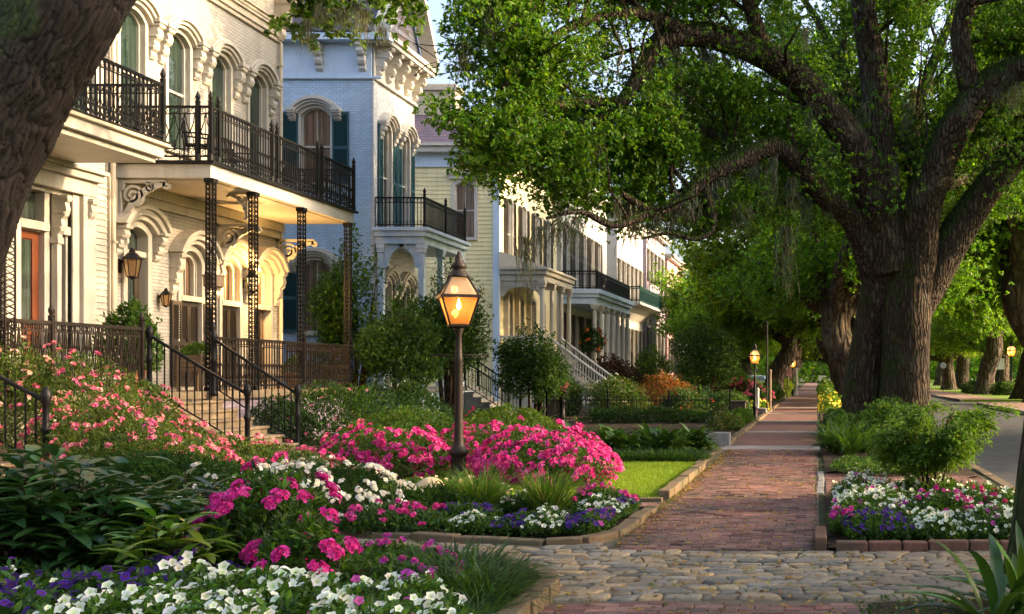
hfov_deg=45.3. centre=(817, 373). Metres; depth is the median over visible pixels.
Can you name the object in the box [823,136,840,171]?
spanish moss
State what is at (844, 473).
path bedding
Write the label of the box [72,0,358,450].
town house
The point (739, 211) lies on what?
spanish moss
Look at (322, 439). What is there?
azalea
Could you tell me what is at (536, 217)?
window
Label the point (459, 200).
window
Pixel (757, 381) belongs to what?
boxwood
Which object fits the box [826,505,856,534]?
dianthus patch
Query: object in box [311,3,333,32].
spanish moss
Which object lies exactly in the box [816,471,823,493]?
kerb
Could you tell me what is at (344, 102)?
town house
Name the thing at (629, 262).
window
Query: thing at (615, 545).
joint grass
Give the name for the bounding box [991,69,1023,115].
spanish moss
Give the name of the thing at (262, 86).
window
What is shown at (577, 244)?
window
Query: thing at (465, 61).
spanish moss
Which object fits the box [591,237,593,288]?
window
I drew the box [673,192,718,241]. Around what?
spanish moss
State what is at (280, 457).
azalea
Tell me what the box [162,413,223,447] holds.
azalea
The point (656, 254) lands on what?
window
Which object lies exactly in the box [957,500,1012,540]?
petunia patch
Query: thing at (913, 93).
spanish moss
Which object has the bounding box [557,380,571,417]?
urn planter
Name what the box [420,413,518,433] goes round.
boxwood
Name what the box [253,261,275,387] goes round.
window
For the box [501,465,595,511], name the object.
ornamental grass
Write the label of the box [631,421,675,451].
hosta
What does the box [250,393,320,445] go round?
boxwood
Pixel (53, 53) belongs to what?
oak tree
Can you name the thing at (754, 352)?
street lamp
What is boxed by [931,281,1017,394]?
oak tree
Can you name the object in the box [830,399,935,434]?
boxwood
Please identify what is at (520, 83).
spanish moss
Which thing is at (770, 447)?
concrete slab
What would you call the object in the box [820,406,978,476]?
flower bed
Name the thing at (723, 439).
stone block
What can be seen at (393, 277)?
window
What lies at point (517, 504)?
petunia patch
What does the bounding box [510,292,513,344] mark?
window
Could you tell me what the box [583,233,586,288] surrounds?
window
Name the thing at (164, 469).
shrub
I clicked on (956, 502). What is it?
dianthus patch
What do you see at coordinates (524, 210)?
window
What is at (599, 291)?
town house
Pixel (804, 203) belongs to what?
spanish moss
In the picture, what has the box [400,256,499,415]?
tree
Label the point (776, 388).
boxwood
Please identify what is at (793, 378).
street lamp
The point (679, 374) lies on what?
boxwood
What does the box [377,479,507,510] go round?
ornamental grass
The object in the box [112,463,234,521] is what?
broad leaved plant
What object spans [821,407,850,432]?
boxwood
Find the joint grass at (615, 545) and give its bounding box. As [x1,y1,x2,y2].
[611,450,816,548]
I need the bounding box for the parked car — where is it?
[751,376,765,382]
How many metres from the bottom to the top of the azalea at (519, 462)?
0.819 m
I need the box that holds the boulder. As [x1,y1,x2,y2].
[415,477,443,487]
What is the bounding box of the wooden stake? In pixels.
[769,369,771,411]
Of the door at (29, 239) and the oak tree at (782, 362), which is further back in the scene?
the oak tree at (782, 362)
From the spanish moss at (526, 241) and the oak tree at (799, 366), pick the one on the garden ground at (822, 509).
the oak tree at (799, 366)
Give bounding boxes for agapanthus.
[796,415,888,454]
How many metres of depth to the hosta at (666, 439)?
21.57 m
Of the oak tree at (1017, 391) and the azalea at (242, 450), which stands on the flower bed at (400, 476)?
the azalea at (242, 450)
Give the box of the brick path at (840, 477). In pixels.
[825,473,993,491]
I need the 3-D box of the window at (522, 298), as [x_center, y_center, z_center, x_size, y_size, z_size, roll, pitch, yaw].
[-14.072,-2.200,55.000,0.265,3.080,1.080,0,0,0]
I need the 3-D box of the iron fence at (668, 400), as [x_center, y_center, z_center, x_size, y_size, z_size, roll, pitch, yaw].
[-5.950,1.055,38.600,6.183,1.090,0.083,0,0,0]
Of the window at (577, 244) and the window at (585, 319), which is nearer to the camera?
the window at (577, 244)
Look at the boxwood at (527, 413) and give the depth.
23.26 m
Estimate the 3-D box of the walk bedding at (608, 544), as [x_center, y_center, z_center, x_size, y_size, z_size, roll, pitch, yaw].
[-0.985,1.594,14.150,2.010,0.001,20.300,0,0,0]
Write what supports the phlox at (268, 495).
on the flower bed at (407, 602)
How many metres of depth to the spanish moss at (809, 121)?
35.89 m
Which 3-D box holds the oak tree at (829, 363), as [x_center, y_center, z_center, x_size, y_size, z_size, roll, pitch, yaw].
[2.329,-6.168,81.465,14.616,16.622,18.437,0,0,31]
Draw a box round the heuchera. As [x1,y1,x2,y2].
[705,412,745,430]
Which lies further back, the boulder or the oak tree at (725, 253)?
the oak tree at (725, 253)
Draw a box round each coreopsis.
[748,398,769,409]
[817,388,841,412]
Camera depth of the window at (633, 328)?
89.16 m
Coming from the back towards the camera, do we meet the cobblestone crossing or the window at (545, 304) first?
the window at (545, 304)
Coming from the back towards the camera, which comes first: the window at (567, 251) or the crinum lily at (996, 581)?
the window at (567, 251)
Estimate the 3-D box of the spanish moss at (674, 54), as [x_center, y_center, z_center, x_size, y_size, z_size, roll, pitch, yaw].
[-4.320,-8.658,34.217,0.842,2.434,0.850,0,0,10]
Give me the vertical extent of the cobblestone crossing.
0.071 m
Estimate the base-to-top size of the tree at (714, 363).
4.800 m
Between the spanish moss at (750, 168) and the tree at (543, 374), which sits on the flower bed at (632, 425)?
the tree at (543, 374)
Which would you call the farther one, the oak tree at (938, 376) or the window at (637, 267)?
the oak tree at (938, 376)
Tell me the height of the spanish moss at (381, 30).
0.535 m
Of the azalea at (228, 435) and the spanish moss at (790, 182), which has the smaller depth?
the azalea at (228, 435)
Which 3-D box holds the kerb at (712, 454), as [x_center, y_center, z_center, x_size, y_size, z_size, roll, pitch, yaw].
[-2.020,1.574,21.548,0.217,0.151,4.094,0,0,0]
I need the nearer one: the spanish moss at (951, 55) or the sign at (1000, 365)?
the spanish moss at (951, 55)
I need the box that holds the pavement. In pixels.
[930,389,1023,409]
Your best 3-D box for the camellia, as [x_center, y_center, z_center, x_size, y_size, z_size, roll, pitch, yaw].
[-10.274,0.854,25.224,3.615,1.546,2.653,0,0,-27]
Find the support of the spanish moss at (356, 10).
hanging from the oak tree at (53, 53)
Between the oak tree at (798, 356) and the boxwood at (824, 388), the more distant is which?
the oak tree at (798, 356)
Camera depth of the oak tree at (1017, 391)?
73.54 m
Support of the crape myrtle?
on the flower bed at (632, 425)
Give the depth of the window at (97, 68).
22.50 m
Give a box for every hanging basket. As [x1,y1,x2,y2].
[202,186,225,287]
[579,309,608,352]
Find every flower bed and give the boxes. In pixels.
[23,540,534,613]
[152,448,706,487]
[314,497,643,538]
[439,398,782,440]
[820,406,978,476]
[825,491,1008,547]
[868,599,989,613]
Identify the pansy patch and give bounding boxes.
[0,557,140,613]
[19,542,249,613]
[433,501,502,524]
[488,508,535,536]
[559,506,619,535]
[616,495,637,514]
[838,502,914,542]
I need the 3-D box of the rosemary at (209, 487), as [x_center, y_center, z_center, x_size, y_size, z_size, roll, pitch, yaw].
[-5.744,1.316,11.715,1.577,0.598,1.024,0,0,0]
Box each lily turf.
[368,527,575,613]
[427,582,529,613]
[603,446,717,461]
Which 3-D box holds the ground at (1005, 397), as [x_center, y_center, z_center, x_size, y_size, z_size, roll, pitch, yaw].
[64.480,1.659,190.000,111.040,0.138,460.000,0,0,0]
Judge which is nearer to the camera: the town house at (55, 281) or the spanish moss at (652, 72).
the town house at (55, 281)
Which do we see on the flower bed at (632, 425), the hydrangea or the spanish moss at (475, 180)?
the hydrangea
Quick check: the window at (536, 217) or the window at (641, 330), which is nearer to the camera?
the window at (536, 217)
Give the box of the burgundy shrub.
[573,352,653,395]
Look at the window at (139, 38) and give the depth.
24.15 m
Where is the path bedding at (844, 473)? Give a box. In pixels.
[823,473,994,494]
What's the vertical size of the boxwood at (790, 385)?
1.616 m
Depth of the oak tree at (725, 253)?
69.28 m
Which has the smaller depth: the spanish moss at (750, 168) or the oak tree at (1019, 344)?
the spanish moss at (750, 168)
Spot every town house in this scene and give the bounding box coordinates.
[0,57,172,482]
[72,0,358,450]
[282,0,520,422]
[415,84,620,409]
[557,169,633,385]
[607,212,661,370]
[643,228,686,380]
[665,254,686,374]
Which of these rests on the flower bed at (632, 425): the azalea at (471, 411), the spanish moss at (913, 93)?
the azalea at (471, 411)
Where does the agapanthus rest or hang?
on the flower bed at (828, 457)
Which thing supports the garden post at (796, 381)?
on the garden ground at (822, 509)
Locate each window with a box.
[73,68,97,114]
[116,0,167,133]
[158,14,210,159]
[176,246,204,389]
[202,38,248,165]
[218,254,243,388]
[241,59,282,178]
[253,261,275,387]
[285,95,342,186]
[288,247,341,335]
[378,112,402,226]
[383,267,402,385]
[399,123,420,226]
[400,272,417,380]
[446,172,477,239]
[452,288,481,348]
[507,196,512,254]
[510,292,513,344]
[521,204,526,258]
[521,295,524,338]
[532,298,536,345]
[534,212,538,263]
[545,304,545,341]
[546,219,550,267]
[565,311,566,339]
[566,226,569,275]
[574,229,579,288]
[575,313,578,366]
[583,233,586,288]
[583,316,586,361]
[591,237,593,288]
[598,241,600,271]
[619,257,621,281]
[624,260,626,283]
[629,262,630,297]
[629,327,630,365]
[633,265,634,299]
[633,328,634,365]
[637,267,638,299]
[637,329,638,368]
[641,270,642,286]
[641,330,642,352]
[656,254,657,279]
[663,331,664,360]
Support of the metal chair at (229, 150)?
on the town house at (220, 62)
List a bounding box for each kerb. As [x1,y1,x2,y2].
[3,531,559,613]
[340,505,657,546]
[639,497,662,501]
[658,462,705,499]
[695,448,720,463]
[731,403,779,443]
[815,526,826,550]
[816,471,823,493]
[836,539,1008,552]
[931,394,961,401]
[963,461,1014,490]
[977,402,1023,413]
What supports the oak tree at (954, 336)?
on the ground at (1005, 397)
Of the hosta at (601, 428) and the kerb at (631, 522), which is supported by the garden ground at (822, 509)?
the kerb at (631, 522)
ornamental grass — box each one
[377,479,507,510]
[430,461,526,503]
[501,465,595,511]
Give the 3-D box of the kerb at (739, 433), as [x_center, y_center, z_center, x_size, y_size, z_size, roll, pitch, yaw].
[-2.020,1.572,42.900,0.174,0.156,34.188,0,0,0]
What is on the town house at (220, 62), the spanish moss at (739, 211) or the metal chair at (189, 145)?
the metal chair at (189, 145)
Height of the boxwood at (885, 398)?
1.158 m
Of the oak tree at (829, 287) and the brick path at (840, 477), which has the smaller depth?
the brick path at (840, 477)
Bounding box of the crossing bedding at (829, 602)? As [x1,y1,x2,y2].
[554,550,987,607]
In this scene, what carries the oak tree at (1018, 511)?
on the garden ground at (822, 509)
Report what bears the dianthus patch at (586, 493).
on the flower bed at (618, 522)
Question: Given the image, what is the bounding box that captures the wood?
[732,347,1022,382]
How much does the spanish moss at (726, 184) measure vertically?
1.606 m
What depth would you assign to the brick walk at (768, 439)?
35.13 m
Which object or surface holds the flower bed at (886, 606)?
on the garden ground at (822, 509)
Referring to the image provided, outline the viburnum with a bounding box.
[627,343,681,396]
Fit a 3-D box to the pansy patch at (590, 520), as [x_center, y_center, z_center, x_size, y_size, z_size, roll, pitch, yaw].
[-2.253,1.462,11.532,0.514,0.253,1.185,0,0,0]
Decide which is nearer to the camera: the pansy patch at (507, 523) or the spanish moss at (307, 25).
the pansy patch at (507, 523)
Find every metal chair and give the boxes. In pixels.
[180,117,207,159]
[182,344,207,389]
[215,137,248,172]
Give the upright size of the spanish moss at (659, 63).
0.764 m
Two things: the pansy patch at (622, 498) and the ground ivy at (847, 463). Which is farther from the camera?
the ground ivy at (847, 463)
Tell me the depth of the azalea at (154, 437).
14.77 m
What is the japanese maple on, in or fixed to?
on the flower bed at (833, 537)
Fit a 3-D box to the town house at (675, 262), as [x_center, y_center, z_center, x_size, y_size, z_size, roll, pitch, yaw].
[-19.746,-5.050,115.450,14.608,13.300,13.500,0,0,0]
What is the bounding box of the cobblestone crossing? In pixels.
[268,533,1009,601]
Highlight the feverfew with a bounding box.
[378,471,511,500]
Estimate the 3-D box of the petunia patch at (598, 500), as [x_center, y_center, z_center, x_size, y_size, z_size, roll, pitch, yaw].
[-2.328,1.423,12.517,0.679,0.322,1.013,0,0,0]
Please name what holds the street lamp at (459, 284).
on the lawn at (444, 476)
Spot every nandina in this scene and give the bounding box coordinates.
[577,373,658,415]
[627,370,696,411]
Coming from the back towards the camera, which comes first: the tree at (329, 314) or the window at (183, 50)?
the tree at (329, 314)
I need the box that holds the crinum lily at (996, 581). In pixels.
[893,520,1023,613]
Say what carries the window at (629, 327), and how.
in the town house at (627, 270)
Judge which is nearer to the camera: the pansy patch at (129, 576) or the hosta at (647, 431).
the pansy patch at (129, 576)
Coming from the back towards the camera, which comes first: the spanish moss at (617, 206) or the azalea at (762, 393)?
the azalea at (762, 393)
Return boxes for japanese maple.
[857,398,1023,482]
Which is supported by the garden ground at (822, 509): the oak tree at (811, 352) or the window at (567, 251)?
the oak tree at (811, 352)
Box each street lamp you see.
[429,251,488,478]
[749,343,760,417]
[791,361,795,395]
[1006,340,1016,381]
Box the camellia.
[251,378,432,447]
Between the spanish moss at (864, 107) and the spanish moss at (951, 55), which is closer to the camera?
the spanish moss at (951, 55)
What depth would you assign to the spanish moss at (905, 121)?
37.94 m
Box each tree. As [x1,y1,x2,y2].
[0,0,428,276]
[304,223,393,407]
[347,283,450,407]
[390,0,1023,417]
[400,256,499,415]
[488,317,574,416]
[643,263,748,357]
[648,290,780,389]
[653,105,854,399]
[664,311,748,391]
[686,31,1004,317]
[688,239,821,397]
[693,120,1014,405]
[739,349,777,375]
[760,339,830,380]
[765,348,805,388]
[786,333,816,379]
[798,242,836,387]
[912,3,1023,402]
[930,307,1023,391]
[930,316,983,389]
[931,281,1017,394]
[931,322,969,387]
[933,362,941,385]
[947,224,1023,398]
[1003,421,1023,586]
[1005,335,1021,352]
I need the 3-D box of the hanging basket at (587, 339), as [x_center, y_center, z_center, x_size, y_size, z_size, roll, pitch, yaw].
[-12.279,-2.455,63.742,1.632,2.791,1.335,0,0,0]
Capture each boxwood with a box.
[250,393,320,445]
[316,405,487,451]
[332,376,453,437]
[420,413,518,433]
[431,402,577,451]
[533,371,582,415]
[571,404,713,422]
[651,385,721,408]
[672,371,724,392]
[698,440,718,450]
[729,407,755,423]
[732,368,753,383]
[748,378,764,384]
[762,380,784,400]
[784,379,794,396]
[816,378,834,395]
[817,385,835,403]
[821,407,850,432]
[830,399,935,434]
[872,394,914,414]
[958,380,975,393]
[986,380,1014,394]
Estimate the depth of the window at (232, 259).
28.14 m
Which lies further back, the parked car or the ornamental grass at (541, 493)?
the parked car
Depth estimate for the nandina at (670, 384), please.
45.14 m
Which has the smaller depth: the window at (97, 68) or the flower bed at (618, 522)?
the flower bed at (618, 522)
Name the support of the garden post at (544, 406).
on the flower bed at (632, 425)
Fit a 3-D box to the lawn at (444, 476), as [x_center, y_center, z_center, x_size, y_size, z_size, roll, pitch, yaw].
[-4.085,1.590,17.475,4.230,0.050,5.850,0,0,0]
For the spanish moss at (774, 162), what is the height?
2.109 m
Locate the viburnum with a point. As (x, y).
(645, 357)
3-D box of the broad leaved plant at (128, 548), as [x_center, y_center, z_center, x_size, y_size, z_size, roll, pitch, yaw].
[-4.585,1.243,8.160,1.054,0.685,1.035,0,0,0]
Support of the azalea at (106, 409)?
on the flower bed at (400, 476)
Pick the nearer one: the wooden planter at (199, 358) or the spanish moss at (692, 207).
the wooden planter at (199, 358)
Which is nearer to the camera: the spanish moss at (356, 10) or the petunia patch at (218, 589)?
the petunia patch at (218, 589)
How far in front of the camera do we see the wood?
211.35 m
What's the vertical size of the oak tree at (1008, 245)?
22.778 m
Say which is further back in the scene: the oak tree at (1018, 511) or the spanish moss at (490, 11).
the spanish moss at (490, 11)
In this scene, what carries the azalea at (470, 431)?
on the lawn at (444, 476)
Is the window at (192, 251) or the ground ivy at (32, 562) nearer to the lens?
the ground ivy at (32, 562)
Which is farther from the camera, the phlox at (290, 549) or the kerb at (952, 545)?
the kerb at (952, 545)
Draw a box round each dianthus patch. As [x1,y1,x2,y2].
[332,495,454,536]
[569,482,641,509]
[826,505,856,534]
[894,484,983,516]
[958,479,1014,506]
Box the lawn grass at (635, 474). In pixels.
[504,460,694,496]
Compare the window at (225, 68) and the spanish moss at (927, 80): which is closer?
the window at (225, 68)
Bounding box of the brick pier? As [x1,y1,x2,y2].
[731,401,747,410]
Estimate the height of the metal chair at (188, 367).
0.998 m
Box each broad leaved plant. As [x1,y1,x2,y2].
[0,443,207,573]
[50,499,253,570]
[88,500,251,575]
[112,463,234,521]
[166,477,279,535]
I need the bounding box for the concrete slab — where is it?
[721,395,819,450]
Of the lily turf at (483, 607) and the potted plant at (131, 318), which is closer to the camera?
the lily turf at (483, 607)
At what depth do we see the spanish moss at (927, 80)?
40.96 m
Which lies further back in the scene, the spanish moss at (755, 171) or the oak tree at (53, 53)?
the spanish moss at (755, 171)
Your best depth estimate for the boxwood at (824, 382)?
81.25 m
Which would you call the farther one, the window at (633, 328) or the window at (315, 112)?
the window at (633, 328)
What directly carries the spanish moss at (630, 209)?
hanging from the oak tree at (908, 250)
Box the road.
[829,379,1023,486]
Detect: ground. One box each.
[303,378,1000,613]
[930,378,1022,401]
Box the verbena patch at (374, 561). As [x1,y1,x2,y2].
[324,533,482,598]
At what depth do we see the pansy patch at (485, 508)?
11.91 m
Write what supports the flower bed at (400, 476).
on the garden ground at (822, 509)
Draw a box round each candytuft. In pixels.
[173,456,301,499]
[232,455,423,517]
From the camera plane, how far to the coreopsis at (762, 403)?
47.56 m
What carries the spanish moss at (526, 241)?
hanging from the oak tree at (908, 250)
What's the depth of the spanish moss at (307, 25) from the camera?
19.48 m
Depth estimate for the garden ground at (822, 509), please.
18.46 m
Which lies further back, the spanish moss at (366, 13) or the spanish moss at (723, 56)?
the spanish moss at (723, 56)
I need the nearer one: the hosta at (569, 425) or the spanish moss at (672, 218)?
the hosta at (569, 425)
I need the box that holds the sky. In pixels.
[415,0,1018,374]
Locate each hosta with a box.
[561,421,600,437]
[587,423,633,441]
[597,426,648,453]
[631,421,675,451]
[638,428,696,454]
[671,422,721,453]
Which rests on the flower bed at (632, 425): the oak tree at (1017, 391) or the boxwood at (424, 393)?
the boxwood at (424, 393)
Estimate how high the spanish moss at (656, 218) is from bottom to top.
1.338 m
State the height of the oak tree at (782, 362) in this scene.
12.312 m
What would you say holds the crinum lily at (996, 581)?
on the flower bed at (886, 606)
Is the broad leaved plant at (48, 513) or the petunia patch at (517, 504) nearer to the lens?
the broad leaved plant at (48, 513)
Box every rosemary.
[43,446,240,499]
[177,475,316,511]
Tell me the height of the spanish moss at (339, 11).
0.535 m
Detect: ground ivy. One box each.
[0,538,383,585]
[830,454,908,475]
[853,593,1022,613]
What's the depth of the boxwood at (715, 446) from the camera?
23.75 m
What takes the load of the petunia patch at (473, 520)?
on the flower bed at (618, 522)
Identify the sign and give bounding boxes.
[785,367,792,397]
[940,362,945,391]
[997,359,1003,392]
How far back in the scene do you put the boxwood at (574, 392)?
43.28 m
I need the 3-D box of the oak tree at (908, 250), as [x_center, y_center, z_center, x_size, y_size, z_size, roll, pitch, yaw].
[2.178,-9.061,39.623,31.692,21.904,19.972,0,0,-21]
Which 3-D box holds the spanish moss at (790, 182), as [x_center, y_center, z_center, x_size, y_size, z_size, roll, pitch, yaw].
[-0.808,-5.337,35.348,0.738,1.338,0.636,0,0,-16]
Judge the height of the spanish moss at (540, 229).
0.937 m
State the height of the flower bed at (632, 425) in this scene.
0.064 m
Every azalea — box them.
[0,335,90,472]
[0,341,179,460]
[4,389,220,474]
[39,412,244,483]
[76,372,194,457]
[126,430,281,461]
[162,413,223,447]
[198,438,322,463]
[223,446,357,485]
[310,418,422,470]
[317,422,469,478]
[404,415,608,474]
[453,406,500,444]
[467,426,623,484]
[521,440,624,486]
[743,382,775,405]
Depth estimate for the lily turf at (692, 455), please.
20.46 m
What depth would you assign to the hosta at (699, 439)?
22.38 m
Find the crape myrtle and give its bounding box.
[712,377,763,402]
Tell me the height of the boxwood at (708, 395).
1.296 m
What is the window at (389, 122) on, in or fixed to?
in the town house at (344, 102)
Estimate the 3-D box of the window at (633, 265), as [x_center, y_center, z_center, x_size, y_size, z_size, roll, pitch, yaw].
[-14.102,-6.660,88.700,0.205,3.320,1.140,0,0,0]
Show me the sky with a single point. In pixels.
(436, 11)
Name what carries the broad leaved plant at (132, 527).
on the flower bed at (407, 602)
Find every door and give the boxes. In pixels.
[21,230,38,383]
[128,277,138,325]
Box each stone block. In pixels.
[705,432,730,446]
[749,408,766,413]
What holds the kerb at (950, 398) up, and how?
on the ground
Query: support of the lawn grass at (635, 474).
on the lawn at (444, 476)
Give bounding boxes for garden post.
[544,396,545,414]
[756,388,759,407]
[796,368,797,394]
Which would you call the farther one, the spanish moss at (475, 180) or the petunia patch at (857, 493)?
the spanish moss at (475, 180)
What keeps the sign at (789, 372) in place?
on the garden ground at (822, 509)
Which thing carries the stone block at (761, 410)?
on the flower bed at (632, 425)
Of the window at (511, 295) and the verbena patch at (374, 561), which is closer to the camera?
the verbena patch at (374, 561)
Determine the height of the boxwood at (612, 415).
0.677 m
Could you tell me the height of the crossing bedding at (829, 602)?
0.001 m
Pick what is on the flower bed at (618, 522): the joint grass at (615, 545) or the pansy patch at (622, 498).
the pansy patch at (622, 498)
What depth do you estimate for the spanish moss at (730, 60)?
34.90 m
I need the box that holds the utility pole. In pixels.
[766,322,767,410]
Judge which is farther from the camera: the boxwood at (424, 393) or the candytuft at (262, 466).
the boxwood at (424, 393)
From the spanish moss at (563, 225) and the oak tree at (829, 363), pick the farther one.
the oak tree at (829, 363)
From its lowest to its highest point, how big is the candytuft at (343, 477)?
0.720 m
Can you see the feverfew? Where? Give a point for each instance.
(414, 480)
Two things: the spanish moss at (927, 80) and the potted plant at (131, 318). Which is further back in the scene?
the spanish moss at (927, 80)
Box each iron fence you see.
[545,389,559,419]
[547,389,730,420]
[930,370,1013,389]
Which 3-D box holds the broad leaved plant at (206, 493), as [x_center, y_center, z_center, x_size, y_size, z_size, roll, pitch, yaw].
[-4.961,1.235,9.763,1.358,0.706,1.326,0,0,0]
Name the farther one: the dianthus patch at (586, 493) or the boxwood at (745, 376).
the boxwood at (745, 376)
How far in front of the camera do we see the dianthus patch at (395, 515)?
11.27 m
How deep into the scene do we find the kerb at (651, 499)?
14.44 m
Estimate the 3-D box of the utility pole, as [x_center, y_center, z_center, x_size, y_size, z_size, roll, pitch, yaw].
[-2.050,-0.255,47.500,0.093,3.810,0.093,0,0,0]
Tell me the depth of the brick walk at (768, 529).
13.42 m
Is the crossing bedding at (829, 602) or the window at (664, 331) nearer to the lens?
the crossing bedding at (829, 602)
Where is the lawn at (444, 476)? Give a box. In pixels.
[350,468,657,496]
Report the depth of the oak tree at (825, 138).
60.68 m
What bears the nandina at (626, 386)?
on the flower bed at (632, 425)
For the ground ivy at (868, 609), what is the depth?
7.63 m
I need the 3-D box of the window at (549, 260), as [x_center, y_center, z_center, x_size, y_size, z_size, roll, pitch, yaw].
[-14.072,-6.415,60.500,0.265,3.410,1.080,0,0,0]
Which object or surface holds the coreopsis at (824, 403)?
on the flower bed at (828, 457)
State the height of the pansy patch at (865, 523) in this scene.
0.322 m
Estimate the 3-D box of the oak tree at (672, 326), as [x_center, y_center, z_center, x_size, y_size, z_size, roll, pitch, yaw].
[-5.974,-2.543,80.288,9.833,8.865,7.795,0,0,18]
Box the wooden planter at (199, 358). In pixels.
[177,340,218,390]
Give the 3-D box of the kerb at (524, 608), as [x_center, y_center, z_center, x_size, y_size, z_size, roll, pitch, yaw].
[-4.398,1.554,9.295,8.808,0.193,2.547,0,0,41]
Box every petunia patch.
[30,550,360,613]
[300,569,477,613]
[443,509,497,535]
[497,489,574,515]
[518,503,568,537]
[569,491,635,520]
[827,467,908,515]
[894,473,964,496]
[904,504,971,541]
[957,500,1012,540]
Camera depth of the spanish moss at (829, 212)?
36.51 m
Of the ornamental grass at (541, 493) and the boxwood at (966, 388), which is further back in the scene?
the boxwood at (966, 388)
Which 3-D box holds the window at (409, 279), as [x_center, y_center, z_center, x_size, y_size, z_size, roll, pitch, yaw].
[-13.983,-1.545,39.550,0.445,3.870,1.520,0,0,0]
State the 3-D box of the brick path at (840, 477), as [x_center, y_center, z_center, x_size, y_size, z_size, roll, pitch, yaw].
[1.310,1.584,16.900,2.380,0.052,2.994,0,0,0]
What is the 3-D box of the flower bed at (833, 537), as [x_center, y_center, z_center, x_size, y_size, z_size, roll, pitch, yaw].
[1.275,1.557,12.860,2.350,0.092,4.880,0,0,0]
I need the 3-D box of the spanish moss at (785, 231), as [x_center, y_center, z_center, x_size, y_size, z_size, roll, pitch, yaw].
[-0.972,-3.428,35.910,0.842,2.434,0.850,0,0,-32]
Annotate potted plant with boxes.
[92,295,165,391]
[281,355,307,387]
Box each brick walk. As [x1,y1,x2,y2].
[538,600,868,613]
[612,449,816,550]
[730,381,816,445]
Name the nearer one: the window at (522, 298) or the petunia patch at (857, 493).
the petunia patch at (857, 493)
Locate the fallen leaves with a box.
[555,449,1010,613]
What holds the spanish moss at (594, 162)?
hanging from the oak tree at (908, 250)
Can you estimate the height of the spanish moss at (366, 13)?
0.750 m
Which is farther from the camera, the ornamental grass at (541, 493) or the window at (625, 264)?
the window at (625, 264)
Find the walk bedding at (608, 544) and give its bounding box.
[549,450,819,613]
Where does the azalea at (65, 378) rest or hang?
on the flower bed at (400, 476)
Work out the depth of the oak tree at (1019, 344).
102.16 m
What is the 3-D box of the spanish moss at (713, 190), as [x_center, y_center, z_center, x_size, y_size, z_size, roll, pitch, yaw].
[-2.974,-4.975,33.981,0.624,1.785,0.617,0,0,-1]
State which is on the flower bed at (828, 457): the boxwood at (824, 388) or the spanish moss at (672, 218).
the boxwood at (824, 388)
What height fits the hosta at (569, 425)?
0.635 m
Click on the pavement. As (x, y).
(1020, 406)
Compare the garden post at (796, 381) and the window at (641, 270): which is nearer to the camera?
the garden post at (796, 381)
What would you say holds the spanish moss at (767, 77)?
hanging from the oak tree at (908, 250)
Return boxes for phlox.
[177,458,348,568]
[245,505,362,594]
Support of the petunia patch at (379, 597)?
on the flower bed at (407, 602)
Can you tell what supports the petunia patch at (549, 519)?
on the flower bed at (618, 522)
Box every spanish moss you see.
[296,18,315,59]
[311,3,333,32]
[329,5,348,35]
[347,1,365,43]
[354,8,373,49]
[374,21,394,53]
[444,40,480,103]
[464,148,489,196]
[478,6,505,52]
[498,40,529,130]
[514,235,541,304]
[531,226,549,260]
[536,215,576,263]
[567,215,592,252]
[586,138,604,175]
[607,112,630,154]
[610,195,621,220]
[613,201,644,260]
[639,68,658,99]
[644,213,671,260]
[655,56,672,72]
[660,43,686,116]
[664,213,682,242]
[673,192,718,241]
[696,46,720,100]
[705,179,723,232]
[712,35,754,80]
[712,166,736,214]
[720,53,729,75]
[727,201,758,237]
[742,160,762,183]
[749,162,762,179]
[758,154,780,216]
[762,71,773,93]
[773,224,801,300]
[780,177,801,216]
[795,95,820,145]
[796,198,813,238]
[798,27,812,52]
[821,209,834,223]
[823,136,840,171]
[842,88,860,107]
[853,101,879,137]
[882,39,896,55]
[896,102,915,152]
[901,88,924,147]
[920,75,935,98]
[948,42,962,87]
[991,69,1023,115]
[1004,77,1023,120]
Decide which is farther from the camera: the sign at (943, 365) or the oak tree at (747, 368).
the oak tree at (747, 368)
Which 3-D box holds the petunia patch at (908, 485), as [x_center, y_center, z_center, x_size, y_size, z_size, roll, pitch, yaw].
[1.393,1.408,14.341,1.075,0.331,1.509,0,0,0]
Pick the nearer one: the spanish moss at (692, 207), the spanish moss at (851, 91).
the spanish moss at (692, 207)
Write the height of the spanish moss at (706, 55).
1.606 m
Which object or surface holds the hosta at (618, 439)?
on the flower bed at (400, 476)
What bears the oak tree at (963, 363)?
on the ground at (1005, 397)
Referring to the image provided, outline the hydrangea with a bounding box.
[582,373,638,411]

